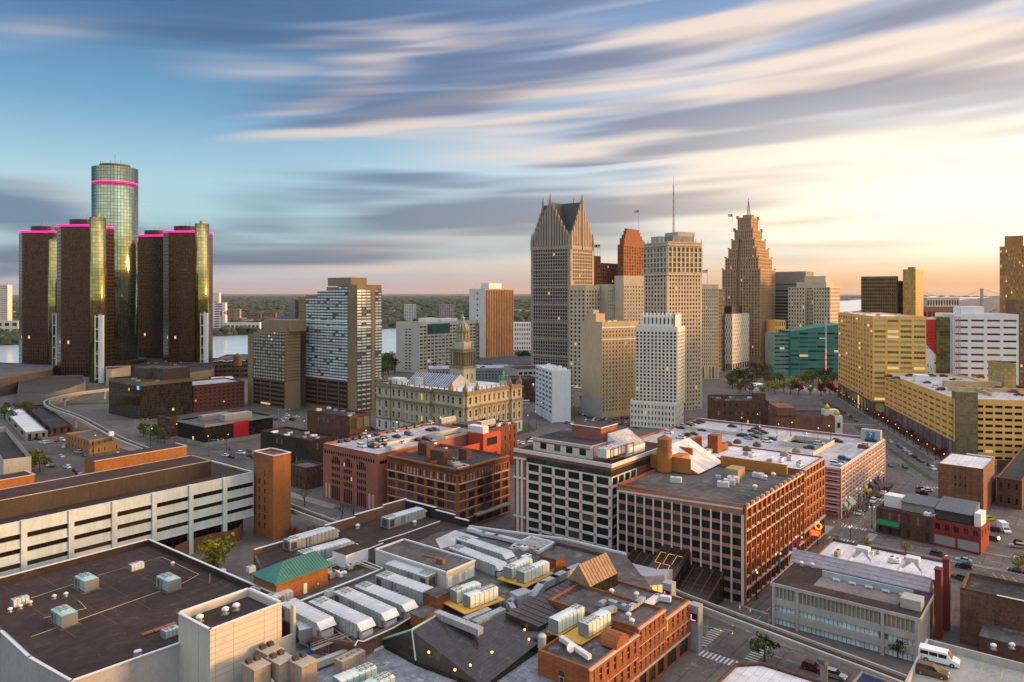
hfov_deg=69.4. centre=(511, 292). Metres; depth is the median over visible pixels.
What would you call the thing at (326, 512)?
road
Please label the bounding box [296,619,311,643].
air handler
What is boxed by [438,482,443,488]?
window
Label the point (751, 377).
tree
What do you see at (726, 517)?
window
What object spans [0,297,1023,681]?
ground
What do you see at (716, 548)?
window
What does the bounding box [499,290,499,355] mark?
window
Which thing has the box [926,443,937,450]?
tree
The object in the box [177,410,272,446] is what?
black office
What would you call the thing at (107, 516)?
window
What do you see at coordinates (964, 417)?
stone garage
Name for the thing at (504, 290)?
window
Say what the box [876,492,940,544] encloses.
brick bar
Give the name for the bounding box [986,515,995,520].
pickup van
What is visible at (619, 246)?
window
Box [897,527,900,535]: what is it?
window
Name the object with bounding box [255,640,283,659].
cooling tower
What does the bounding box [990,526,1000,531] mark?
parked car
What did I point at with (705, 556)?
window
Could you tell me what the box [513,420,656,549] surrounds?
office building
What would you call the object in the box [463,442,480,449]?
painted wall
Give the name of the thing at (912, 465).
grass verge
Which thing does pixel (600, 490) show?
window
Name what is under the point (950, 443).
window
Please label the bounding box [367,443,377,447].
parked car
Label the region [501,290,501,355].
window
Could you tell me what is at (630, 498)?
window
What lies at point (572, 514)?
window
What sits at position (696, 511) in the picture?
window
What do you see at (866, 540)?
tree
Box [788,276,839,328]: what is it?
notched tower
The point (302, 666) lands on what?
cooling tower
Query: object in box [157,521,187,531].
window
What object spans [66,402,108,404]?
lawn
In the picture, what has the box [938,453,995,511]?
tall brick block
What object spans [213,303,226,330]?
white slab
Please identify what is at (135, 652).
roof vent
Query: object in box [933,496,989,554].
red bar
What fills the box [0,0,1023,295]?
sky
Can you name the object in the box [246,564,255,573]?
condenser
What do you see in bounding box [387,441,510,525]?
loft building
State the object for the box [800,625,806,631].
window
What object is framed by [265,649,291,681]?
cooling tower
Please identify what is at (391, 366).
tree
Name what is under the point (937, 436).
window
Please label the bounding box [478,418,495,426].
air handler
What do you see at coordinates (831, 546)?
white roof block
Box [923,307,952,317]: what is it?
red block
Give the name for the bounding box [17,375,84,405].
terrace hall
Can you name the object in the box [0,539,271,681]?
exhibition hall
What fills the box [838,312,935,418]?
stone office
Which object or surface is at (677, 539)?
window
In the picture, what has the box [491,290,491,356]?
window
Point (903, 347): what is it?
window
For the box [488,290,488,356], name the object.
window
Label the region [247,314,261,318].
brick offices
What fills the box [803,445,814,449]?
parked car
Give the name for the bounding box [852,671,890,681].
blue roof shop
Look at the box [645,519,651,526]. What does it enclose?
window
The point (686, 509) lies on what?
window
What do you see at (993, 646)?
roof vent
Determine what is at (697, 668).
road
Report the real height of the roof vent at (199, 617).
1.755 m
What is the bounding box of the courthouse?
[375,314,523,431]
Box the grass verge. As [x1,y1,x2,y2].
[822,402,934,479]
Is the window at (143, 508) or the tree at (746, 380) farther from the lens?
the tree at (746, 380)
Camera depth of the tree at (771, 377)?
688.94 m
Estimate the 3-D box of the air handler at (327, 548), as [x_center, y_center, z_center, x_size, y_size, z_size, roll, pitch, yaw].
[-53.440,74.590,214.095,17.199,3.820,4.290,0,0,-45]
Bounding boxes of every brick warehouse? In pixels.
[451,418,516,465]
[617,433,825,605]
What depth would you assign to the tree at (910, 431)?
439.90 m
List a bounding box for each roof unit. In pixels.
[10,594,29,607]
[47,604,80,630]
[71,572,101,594]
[128,560,144,571]
[153,572,183,594]
[160,624,177,639]
[328,571,337,579]
[337,570,343,577]
[340,564,346,570]
[346,563,352,569]
[508,545,517,552]
[508,557,517,563]
[520,545,527,551]
[521,553,531,557]
[529,546,538,553]
[535,549,541,554]
[749,452,755,456]
[787,455,792,460]
[834,548,840,556]
[889,555,894,563]
[894,557,900,563]
[924,511,931,516]
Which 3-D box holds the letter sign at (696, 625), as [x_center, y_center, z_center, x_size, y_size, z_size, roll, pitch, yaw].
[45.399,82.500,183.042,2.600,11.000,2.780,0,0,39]
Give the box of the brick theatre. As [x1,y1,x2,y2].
[768,402,834,432]
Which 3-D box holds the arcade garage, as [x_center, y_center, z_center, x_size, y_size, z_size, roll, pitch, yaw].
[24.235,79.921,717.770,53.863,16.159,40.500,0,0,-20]
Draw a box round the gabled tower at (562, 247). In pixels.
[530,194,593,366]
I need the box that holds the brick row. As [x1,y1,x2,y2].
[708,392,768,425]
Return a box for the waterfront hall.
[0,321,18,330]
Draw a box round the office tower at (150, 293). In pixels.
[138,226,162,357]
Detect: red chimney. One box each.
[934,566,943,639]
[942,556,950,631]
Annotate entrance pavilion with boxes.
[106,366,130,385]
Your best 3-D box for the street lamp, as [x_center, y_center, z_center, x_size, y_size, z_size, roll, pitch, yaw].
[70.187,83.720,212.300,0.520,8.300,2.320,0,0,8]
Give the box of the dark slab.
[295,300,298,317]
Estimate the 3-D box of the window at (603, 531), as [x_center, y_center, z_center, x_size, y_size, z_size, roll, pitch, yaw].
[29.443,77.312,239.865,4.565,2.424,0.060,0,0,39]
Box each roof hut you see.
[409,605,437,626]
[422,586,449,609]
[539,551,565,572]
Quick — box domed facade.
[821,404,842,433]
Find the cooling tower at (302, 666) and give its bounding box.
[289,651,317,681]
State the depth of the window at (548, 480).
253.78 m
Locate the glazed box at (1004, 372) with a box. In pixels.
[988,360,1015,387]
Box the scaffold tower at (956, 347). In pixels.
[954,317,959,375]
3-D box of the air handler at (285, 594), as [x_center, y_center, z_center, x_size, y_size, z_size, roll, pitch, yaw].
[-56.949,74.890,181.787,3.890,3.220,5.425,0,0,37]
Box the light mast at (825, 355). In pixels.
[819,338,826,375]
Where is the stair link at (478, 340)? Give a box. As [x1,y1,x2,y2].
[476,322,479,358]
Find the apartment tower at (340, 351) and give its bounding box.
[299,277,381,412]
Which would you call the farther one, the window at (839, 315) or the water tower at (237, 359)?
the water tower at (237, 359)
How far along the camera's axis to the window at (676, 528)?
221.19 m
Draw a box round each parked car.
[237,450,245,453]
[348,435,357,439]
[357,442,366,447]
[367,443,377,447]
[372,437,382,441]
[404,431,413,435]
[421,436,431,440]
[663,429,673,433]
[675,434,685,438]
[736,433,746,436]
[753,431,763,434]
[761,438,772,442]
[801,659,819,673]
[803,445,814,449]
[814,440,825,445]
[828,666,846,680]
[829,460,842,465]
[832,438,843,442]
[837,455,850,460]
[857,444,869,448]
[860,505,867,511]
[865,437,876,441]
[870,497,876,502]
[915,489,927,494]
[915,659,949,679]
[921,487,932,491]
[929,549,946,557]
[951,573,965,579]
[955,557,971,562]
[955,562,972,569]
[989,535,999,541]
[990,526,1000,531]
[1007,567,1023,573]
[1009,542,1023,548]
[1013,538,1023,542]
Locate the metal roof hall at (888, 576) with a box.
[788,549,933,630]
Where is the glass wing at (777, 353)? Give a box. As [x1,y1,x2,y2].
[765,332,789,375]
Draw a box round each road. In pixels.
[7,378,409,430]
[97,412,375,520]
[522,397,786,430]
[666,478,911,681]
[703,626,858,681]
[779,376,1023,525]
[825,525,1023,569]
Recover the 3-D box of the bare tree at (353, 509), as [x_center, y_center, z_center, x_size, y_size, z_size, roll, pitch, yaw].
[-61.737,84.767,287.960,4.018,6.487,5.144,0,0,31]
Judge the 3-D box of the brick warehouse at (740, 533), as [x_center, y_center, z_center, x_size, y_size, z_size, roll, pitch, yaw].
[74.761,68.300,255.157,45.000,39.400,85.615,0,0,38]
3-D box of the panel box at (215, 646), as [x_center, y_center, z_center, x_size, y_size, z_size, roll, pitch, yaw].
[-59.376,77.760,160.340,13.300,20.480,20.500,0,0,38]
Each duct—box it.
[317,649,347,668]
[434,610,482,635]
[462,607,491,621]
[467,527,522,544]
[472,607,505,624]
[506,596,515,610]
[509,587,531,605]
[529,563,580,600]
[559,635,591,660]
[598,596,645,611]
[598,605,616,613]
[645,593,670,604]
[847,544,873,565]
[896,554,924,575]
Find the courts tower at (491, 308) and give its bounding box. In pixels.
[469,283,513,356]
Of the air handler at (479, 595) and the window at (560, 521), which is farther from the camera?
the window at (560, 521)
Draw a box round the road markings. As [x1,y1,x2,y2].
[333,399,999,664]
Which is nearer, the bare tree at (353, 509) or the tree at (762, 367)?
the bare tree at (353, 509)
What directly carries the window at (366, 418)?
in the brown brick building at (339, 424)
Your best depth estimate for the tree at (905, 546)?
247.76 m
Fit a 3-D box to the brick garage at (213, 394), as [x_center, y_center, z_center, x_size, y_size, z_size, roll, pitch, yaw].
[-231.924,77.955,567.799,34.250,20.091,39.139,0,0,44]
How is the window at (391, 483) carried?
in the loft building at (472, 486)
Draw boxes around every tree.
[0,406,8,418]
[1,402,13,406]
[5,410,18,415]
[10,402,22,409]
[21,400,31,409]
[21,450,45,471]
[25,404,36,411]
[31,449,51,471]
[137,422,150,435]
[144,423,158,438]
[150,427,165,441]
[157,431,170,443]
[196,532,235,568]
[200,552,225,566]
[287,526,297,535]
[299,488,311,505]
[335,502,347,519]
[348,503,357,515]
[381,355,389,365]
[381,363,390,377]
[382,360,394,374]
[389,358,399,372]
[726,373,739,383]
[727,376,738,387]
[731,367,744,382]
[736,382,744,389]
[737,370,749,383]
[740,377,752,389]
[745,383,755,393]
[746,362,759,370]
[747,373,755,382]
[749,631,780,661]
[750,367,762,381]
[755,364,767,378]
[757,385,767,391]
[759,363,772,374]
[759,370,769,379]
[761,380,773,391]
[764,375,775,381]
[769,380,780,392]
[774,371,785,380]
[779,379,788,391]
[787,380,799,393]
[788,376,800,381]
[793,382,804,394]
[800,374,812,385]
[804,385,814,394]
[805,370,818,384]
[813,368,824,381]
[814,382,825,395]
[819,369,831,376]
[820,375,833,383]
[825,382,836,394]
[829,372,837,383]
[859,536,870,545]
[871,410,879,419]
[876,411,885,421]
[882,415,888,424]
[888,638,907,657]
[889,421,897,428]
[895,424,903,433]
[899,426,908,434]
[900,542,910,553]
[906,428,914,439]
[911,433,920,443]
[915,437,926,447]
[922,441,930,450]
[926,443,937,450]
[933,448,946,459]
[1009,558,1023,568]
[1013,552,1023,564]
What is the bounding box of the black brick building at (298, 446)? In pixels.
[261,426,335,462]
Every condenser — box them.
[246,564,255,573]
[324,588,333,597]
[333,653,354,672]
[346,647,365,666]
[598,446,613,458]
[606,444,621,455]
[613,441,628,453]
[669,476,681,483]
[717,480,729,487]
[723,478,735,485]
[727,476,739,483]
[752,471,763,478]
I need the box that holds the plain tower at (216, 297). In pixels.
[213,293,220,302]
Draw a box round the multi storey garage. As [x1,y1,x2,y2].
[214,354,247,377]
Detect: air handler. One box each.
[250,585,260,591]
[267,588,293,601]
[282,598,336,636]
[283,526,339,551]
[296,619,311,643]
[297,538,355,558]
[308,596,375,639]
[332,661,377,681]
[333,586,398,628]
[354,581,417,619]
[363,670,395,681]
[375,570,432,606]
[381,506,426,528]
[385,560,436,586]
[438,415,455,424]
[448,544,506,576]
[450,580,480,603]
[456,535,514,564]
[463,584,497,608]
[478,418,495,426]
[503,556,532,579]
[516,560,549,583]
[548,604,584,633]
[578,609,610,637]
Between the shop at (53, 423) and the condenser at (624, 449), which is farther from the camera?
the shop at (53, 423)
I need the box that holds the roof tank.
[538,633,545,648]
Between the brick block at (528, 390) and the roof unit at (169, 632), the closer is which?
the roof unit at (169, 632)
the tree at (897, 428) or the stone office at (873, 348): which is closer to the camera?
the tree at (897, 428)
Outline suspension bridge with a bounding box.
[840,288,999,304]
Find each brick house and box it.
[157,415,179,436]
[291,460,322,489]
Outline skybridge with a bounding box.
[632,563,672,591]
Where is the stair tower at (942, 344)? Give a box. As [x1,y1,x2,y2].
[930,316,949,373]
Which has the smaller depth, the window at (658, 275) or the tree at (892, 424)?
the tree at (892, 424)
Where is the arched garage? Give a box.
[322,422,467,509]
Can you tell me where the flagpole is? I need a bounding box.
[634,209,638,227]
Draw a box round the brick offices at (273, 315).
[266,312,276,317]
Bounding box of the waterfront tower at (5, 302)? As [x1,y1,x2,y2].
[0,285,11,320]
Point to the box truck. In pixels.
(1003, 525)
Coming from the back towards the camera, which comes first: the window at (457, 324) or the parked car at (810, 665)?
the window at (457, 324)
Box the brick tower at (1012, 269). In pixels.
[1000,236,1023,313]
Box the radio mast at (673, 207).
[673,176,674,235]
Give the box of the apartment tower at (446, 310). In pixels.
[439,304,453,317]
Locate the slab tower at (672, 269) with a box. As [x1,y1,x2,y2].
[643,232,702,410]
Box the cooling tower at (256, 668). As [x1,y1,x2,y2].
[241,654,270,681]
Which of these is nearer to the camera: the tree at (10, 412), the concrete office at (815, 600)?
the concrete office at (815, 600)
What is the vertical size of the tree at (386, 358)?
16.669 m
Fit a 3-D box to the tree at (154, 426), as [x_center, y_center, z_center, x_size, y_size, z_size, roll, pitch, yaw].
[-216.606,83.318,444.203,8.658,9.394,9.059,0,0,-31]
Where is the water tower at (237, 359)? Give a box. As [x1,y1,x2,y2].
[233,353,241,365]
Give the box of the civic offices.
[396,318,475,372]
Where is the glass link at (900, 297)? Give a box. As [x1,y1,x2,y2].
[898,281,902,313]
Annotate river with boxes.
[0,296,988,362]
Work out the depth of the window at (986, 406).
377.40 m
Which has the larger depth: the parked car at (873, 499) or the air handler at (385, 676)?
the parked car at (873, 499)
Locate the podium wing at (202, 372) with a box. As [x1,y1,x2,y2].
[190,363,214,379]
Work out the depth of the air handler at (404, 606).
177.20 m
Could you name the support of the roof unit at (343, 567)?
on the casino block at (503, 648)
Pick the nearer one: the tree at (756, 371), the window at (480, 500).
the window at (480, 500)
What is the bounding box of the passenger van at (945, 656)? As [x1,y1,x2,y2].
[918,643,959,667]
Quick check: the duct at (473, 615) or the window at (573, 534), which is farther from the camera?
the window at (573, 534)
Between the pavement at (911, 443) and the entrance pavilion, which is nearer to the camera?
the pavement at (911, 443)
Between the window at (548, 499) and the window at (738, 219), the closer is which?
the window at (548, 499)
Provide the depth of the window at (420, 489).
285.05 m
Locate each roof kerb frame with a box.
[511,536,554,550]
[548,542,603,568]
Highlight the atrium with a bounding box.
[627,545,723,604]
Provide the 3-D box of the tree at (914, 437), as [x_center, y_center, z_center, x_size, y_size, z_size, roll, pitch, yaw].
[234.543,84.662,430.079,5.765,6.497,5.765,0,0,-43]
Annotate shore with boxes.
[0,294,952,344]
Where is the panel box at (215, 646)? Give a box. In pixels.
[176,587,295,681]
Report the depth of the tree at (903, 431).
450.53 m
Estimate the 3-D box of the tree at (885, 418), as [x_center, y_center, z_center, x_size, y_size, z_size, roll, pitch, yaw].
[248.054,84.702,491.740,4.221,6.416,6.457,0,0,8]
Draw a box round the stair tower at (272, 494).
[253,447,291,540]
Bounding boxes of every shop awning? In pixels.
[843,501,850,509]
[847,497,856,506]
[864,484,870,491]
[870,481,875,488]
[873,476,880,484]
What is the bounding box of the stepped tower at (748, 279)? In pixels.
[721,215,775,365]
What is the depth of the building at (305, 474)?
334.08 m
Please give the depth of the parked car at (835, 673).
168.55 m
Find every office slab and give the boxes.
[775,271,813,328]
[1006,300,1023,388]
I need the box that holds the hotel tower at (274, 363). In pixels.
[248,319,305,410]
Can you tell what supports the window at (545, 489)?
in the office building at (566, 485)
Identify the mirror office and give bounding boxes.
[109,365,191,419]
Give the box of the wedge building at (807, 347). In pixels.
[779,323,837,376]
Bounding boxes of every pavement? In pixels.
[120,444,339,508]
[736,482,886,613]
[748,641,802,661]
[838,398,941,462]
[862,532,1023,575]
[868,522,875,531]
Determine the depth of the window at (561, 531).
250.24 m
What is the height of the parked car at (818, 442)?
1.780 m
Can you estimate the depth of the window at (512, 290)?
996.75 m
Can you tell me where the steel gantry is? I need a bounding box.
[593,441,633,463]
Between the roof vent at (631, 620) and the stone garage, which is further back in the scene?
the stone garage
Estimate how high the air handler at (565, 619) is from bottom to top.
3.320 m
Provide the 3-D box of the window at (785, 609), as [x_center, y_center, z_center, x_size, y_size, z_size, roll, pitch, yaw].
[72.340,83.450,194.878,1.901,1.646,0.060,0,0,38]
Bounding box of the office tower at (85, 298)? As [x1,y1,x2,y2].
[56,214,114,382]
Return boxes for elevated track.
[43,388,337,526]
[676,589,907,681]
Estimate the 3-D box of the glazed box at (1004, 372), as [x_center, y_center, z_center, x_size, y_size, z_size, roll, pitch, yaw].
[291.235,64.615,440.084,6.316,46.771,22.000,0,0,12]
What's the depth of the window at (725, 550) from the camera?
211.55 m
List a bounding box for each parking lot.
[22,441,247,482]
[951,569,1023,629]
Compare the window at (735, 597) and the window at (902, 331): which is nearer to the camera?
the window at (735, 597)
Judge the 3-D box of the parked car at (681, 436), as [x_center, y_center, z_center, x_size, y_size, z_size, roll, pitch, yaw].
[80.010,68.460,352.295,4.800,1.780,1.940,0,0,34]
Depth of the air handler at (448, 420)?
381.28 m
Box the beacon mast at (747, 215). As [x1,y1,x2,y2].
[743,197,753,216]
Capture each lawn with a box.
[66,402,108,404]
[517,424,535,434]
[571,407,580,416]
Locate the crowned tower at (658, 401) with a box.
[630,312,684,428]
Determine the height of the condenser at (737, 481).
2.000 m
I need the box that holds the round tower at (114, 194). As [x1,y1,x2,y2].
[91,160,146,364]
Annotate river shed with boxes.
[209,375,237,379]
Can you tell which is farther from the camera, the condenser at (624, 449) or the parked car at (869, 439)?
the parked car at (869, 439)
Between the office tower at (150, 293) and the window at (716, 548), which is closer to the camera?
the window at (716, 548)
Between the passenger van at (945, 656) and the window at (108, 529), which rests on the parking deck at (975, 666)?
the passenger van at (945, 656)
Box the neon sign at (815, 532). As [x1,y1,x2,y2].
[810,523,821,536]
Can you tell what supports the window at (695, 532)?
in the brick warehouse at (740, 533)
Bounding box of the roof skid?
[140,622,176,635]
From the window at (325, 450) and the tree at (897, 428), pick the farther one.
the tree at (897, 428)
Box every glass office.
[861,276,897,313]
[903,267,922,315]
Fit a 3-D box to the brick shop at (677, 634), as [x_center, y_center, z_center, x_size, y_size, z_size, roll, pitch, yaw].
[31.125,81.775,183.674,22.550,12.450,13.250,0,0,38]
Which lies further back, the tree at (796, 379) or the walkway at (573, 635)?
the tree at (796, 379)
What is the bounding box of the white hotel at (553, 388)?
[535,364,573,422]
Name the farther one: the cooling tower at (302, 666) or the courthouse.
the courthouse
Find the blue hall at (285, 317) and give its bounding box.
[278,316,294,318]
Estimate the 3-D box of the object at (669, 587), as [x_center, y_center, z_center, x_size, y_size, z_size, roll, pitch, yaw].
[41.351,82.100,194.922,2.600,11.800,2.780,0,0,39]
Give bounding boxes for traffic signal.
[702,626,732,635]
[738,604,768,623]
[832,520,859,542]
[838,509,863,524]
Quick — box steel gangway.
[310,604,418,650]
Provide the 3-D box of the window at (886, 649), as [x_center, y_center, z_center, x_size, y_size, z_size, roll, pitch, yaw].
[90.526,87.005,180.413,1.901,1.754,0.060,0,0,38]
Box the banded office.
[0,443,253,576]
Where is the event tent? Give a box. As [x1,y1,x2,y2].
[746,383,773,390]
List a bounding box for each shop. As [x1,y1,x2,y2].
[2,407,47,440]
[26,404,72,435]
[65,429,119,454]
[538,624,638,681]
[548,583,665,681]
[607,580,690,670]
[716,662,824,681]
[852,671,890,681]
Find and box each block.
[0,427,30,474]
[250,498,652,681]
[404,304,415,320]
[468,424,500,453]
[504,375,534,401]
[514,322,530,349]
[569,276,643,386]
[581,310,636,417]
[702,284,718,379]
[718,289,724,371]
[725,306,748,370]
[766,319,785,331]
[816,538,941,614]
[923,297,958,306]
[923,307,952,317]
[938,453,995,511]
[960,572,1023,662]
[997,446,1023,509]
[997,460,1010,472]
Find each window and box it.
[0,534,19,542]
[0,549,19,557]
[0,563,19,571]
[27,524,66,536]
[27,537,66,550]
[27,551,66,564]
[74,514,110,525]
[74,527,110,539]
[74,540,110,552]
[117,505,150,515]
[117,518,150,528]
[117,530,150,542]
[157,497,187,506]
[157,509,187,519]
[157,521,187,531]
[193,489,221,498]
[193,501,221,510]
[193,513,221,522]
[227,483,250,490]
[227,494,250,502]
[227,505,250,514]
[254,335,269,377]
[306,287,380,409]
[325,450,365,482]
[351,418,355,428]
[358,417,362,427]
[364,416,368,426]
[389,471,394,477]
[389,480,394,486]
[389,488,394,494]
[399,473,403,479]
[405,324,475,369]
[406,392,439,422]
[408,475,413,481]
[408,484,413,490]
[408,493,413,499]
[418,478,423,484]
[418,487,423,493]
[418,495,423,502]
[428,480,433,486]
[428,489,433,495]
[428,498,433,504]
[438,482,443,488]
[438,491,443,497]
[438,500,443,507]
[448,484,454,491]
[448,493,454,500]
[448,503,454,509]
[460,484,464,490]
[460,493,464,500]
[460,502,464,509]
[469,481,473,488]
[469,490,473,497]
[469,500,473,506]
[469,518,473,524]
[478,497,482,503]
[486,290,486,356]
[487,436,496,445]
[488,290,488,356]
[489,290,489,356]
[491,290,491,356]
[493,290,493,356]
[494,290,494,355]
[494,474,498,480]
[496,290,496,355]
[498,290,498,355]
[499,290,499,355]
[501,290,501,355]
[502,290,503,355]
[504,290,504,355]
[506,290,506,355]
[507,290,507,355]
[509,290,509,354]
[510,290,511,354]
[512,290,512,354]
[529,464,538,471]
[529,473,538,481]
[529,483,538,490]
[529,492,538,500]
[529,502,538,509]
[529,511,538,519]
[529,520,538,528]
[534,249,591,365]
[540,442,545,448]
[542,466,551,474]
[542,476,551,483]
[542,485,551,493]
[542,495,551,503]
[542,504,551,512]
[542,514,551,522]
[542,523,551,531]
[554,445,559,450]
[555,469,564,476]
[555,478,564,486]
[555,488,564,496]
[555,498,564,505]
[555,507,564,515]
[555,517,564,525]
[555,527,564,535]
[559,671,563,681]
[566,447,571,452]
[569,471,578,479]
[569,481,578,489]
[569,491,578,499]
[569,501,578,508]
[569,510,578,518]
[569,520,578,528]
[569,530,578,538]
[570,286,639,385]
[579,448,585,455]
[583,474,593,482]
[583,484,593,492]
[583,494,593,502]
[583,504,593,512]
[583,513,593,522]
[583,523,593,532]
[583,533,593,542]
[597,476,607,484]
[597,486,607,494]
[597,496,607,505]
[597,506,607,515]
[597,517,607,525]
[597,527,607,535]
[597,537,607,545]
[605,246,642,281]
[616,326,632,409]
[619,470,823,586]
[631,331,684,426]
[636,527,642,534]
[636,537,642,544]
[640,672,645,681]
[645,498,651,505]
[645,508,651,515]
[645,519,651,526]
[645,529,651,536]
[645,539,651,546]
[646,275,699,409]
[649,665,654,681]
[654,500,661,507]
[654,510,661,517]
[654,521,661,528]
[654,531,661,538]
[654,541,661,548]
[658,658,662,674]
[663,501,670,509]
[663,512,670,519]
[663,522,670,530]
[663,533,670,540]
[667,648,674,667]
[673,503,680,511]
[673,514,680,521]
[673,525,680,532]
[673,535,680,543]
[680,638,686,655]
[682,505,689,513]
[682,516,689,523]
[682,526,689,534]
[682,537,689,545]
[692,507,699,515]
[692,518,699,525]
[692,529,699,536]
[692,539,699,547]
[692,550,699,558]
[702,509,709,517]
[702,520,709,527]
[702,531,709,538]
[702,542,709,549]
[702,552,709,560]
[710,289,712,364]
[712,511,719,519]
[712,522,719,530]
[712,533,719,541]
[712,544,719,552]
[712,555,719,563]
[722,513,730,521]
[722,524,730,532]
[722,535,730,543]
[722,546,730,554]
[722,557,730,565]
[722,568,730,576]
[723,219,758,356]
[724,580,730,588]
[724,591,730,599]
[725,314,748,361]
[732,515,740,523]
[732,526,740,534]
[732,537,740,545]
[732,548,740,556]
[732,559,740,568]
[732,571,740,579]
[732,582,740,590]
[732,593,740,601]
[775,284,795,285]
[776,605,781,610]
[776,618,781,624]
[783,607,789,612]
[783,620,789,626]
[789,288,828,328]
[800,611,806,617]
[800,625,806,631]
[808,613,815,619]
[808,627,815,633]
[816,615,823,621]
[816,629,823,636]
[825,618,832,624]
[825,631,832,638]
[834,620,841,626]
[834,634,841,641]
[838,315,868,395]
[843,622,850,629]
[843,636,850,643]
[851,624,859,631]
[851,638,859,646]
[861,278,886,312]
[861,627,868,633]
[861,641,868,648]
[870,629,877,636]
[870,644,877,651]
[875,330,884,332]
[875,335,884,337]
[875,361,884,363]
[875,387,884,389]
[876,403,883,414]
[879,646,887,653]
[888,330,897,332]
[888,351,897,353]
[888,356,897,358]
[889,634,896,641]
[889,649,896,656]
[894,411,896,425]
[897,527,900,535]
[898,637,906,643]
[898,652,906,659]
[899,414,901,427]
[901,325,911,327]
[901,330,911,332]
[901,346,911,348]
[901,351,911,353]
[903,416,905,429]
[908,639,914,646]
[908,654,914,661]
[913,421,916,433]
[914,320,924,322]
[914,325,924,327]
[914,346,924,348]
[914,367,924,369]
[916,531,919,539]
[919,425,921,437]
[924,427,927,442]
[930,430,933,445]
[934,534,954,546]
[936,434,939,448]
[942,437,946,456]
[949,441,951,453]
[958,539,978,552]
[985,405,1021,459]
[1000,250,1022,311]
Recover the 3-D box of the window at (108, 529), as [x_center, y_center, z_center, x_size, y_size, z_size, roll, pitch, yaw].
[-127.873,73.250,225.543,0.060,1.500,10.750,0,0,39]
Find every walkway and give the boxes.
[443,595,504,615]
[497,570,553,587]
[546,616,613,644]
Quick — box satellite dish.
[567,643,573,653]
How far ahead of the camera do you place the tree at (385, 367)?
759.37 m
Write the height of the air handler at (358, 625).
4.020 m
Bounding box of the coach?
[573,387,581,390]
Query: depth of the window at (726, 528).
211.55 m
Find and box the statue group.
[499,370,507,384]
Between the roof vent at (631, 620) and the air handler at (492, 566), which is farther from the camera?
the air handler at (492, 566)
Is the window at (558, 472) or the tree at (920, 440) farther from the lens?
the tree at (920, 440)
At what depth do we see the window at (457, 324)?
846.76 m
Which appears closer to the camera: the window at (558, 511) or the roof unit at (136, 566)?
the roof unit at (136, 566)
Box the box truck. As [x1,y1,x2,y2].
[997,520,1011,533]
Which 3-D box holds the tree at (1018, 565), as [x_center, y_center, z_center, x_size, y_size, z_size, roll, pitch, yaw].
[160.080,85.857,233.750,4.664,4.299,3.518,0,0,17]
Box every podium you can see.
[0,362,55,396]
[56,358,215,375]
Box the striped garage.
[639,418,884,518]
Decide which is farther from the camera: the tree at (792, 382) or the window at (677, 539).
the tree at (792, 382)
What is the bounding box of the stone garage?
[885,372,1023,464]
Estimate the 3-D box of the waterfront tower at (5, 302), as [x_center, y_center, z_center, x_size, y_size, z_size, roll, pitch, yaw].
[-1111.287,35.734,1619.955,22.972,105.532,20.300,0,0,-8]
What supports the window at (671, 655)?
in the brick shop at (677, 634)
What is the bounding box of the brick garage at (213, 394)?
[192,377,243,412]
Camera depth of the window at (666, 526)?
223.33 m
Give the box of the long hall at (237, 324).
[226,322,260,328]
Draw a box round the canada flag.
[220,310,228,315]
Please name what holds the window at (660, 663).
in the brick shop at (649, 626)
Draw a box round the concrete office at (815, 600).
[770,562,934,661]
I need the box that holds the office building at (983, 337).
[935,306,1018,388]
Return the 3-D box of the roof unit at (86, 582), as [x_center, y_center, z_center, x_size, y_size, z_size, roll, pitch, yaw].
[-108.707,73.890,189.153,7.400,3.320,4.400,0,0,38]
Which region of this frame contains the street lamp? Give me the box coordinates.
[755,569,757,598]
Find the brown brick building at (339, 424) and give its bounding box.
[307,407,370,438]
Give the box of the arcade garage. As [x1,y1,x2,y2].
[504,364,568,377]
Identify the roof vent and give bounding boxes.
[133,649,137,656]
[196,614,203,622]
[221,606,228,615]
[232,602,239,611]
[625,612,630,619]
[629,618,634,625]
[634,591,638,598]
[990,643,996,650]
[1008,642,1015,649]
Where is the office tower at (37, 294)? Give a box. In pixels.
[19,221,56,364]
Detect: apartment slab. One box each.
[227,309,233,321]
[233,309,240,320]
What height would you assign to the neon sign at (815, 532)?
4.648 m
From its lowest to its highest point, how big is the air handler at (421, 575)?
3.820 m
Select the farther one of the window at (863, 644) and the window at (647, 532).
the window at (647, 532)
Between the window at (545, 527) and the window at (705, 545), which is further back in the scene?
the window at (545, 527)
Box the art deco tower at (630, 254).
[594,228,643,284]
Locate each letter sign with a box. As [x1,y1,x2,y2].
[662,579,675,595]
[690,601,702,651]
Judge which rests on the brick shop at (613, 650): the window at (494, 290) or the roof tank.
the roof tank
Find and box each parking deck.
[428,364,510,381]
[473,355,530,364]
[905,638,1023,681]
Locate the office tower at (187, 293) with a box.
[163,221,212,362]

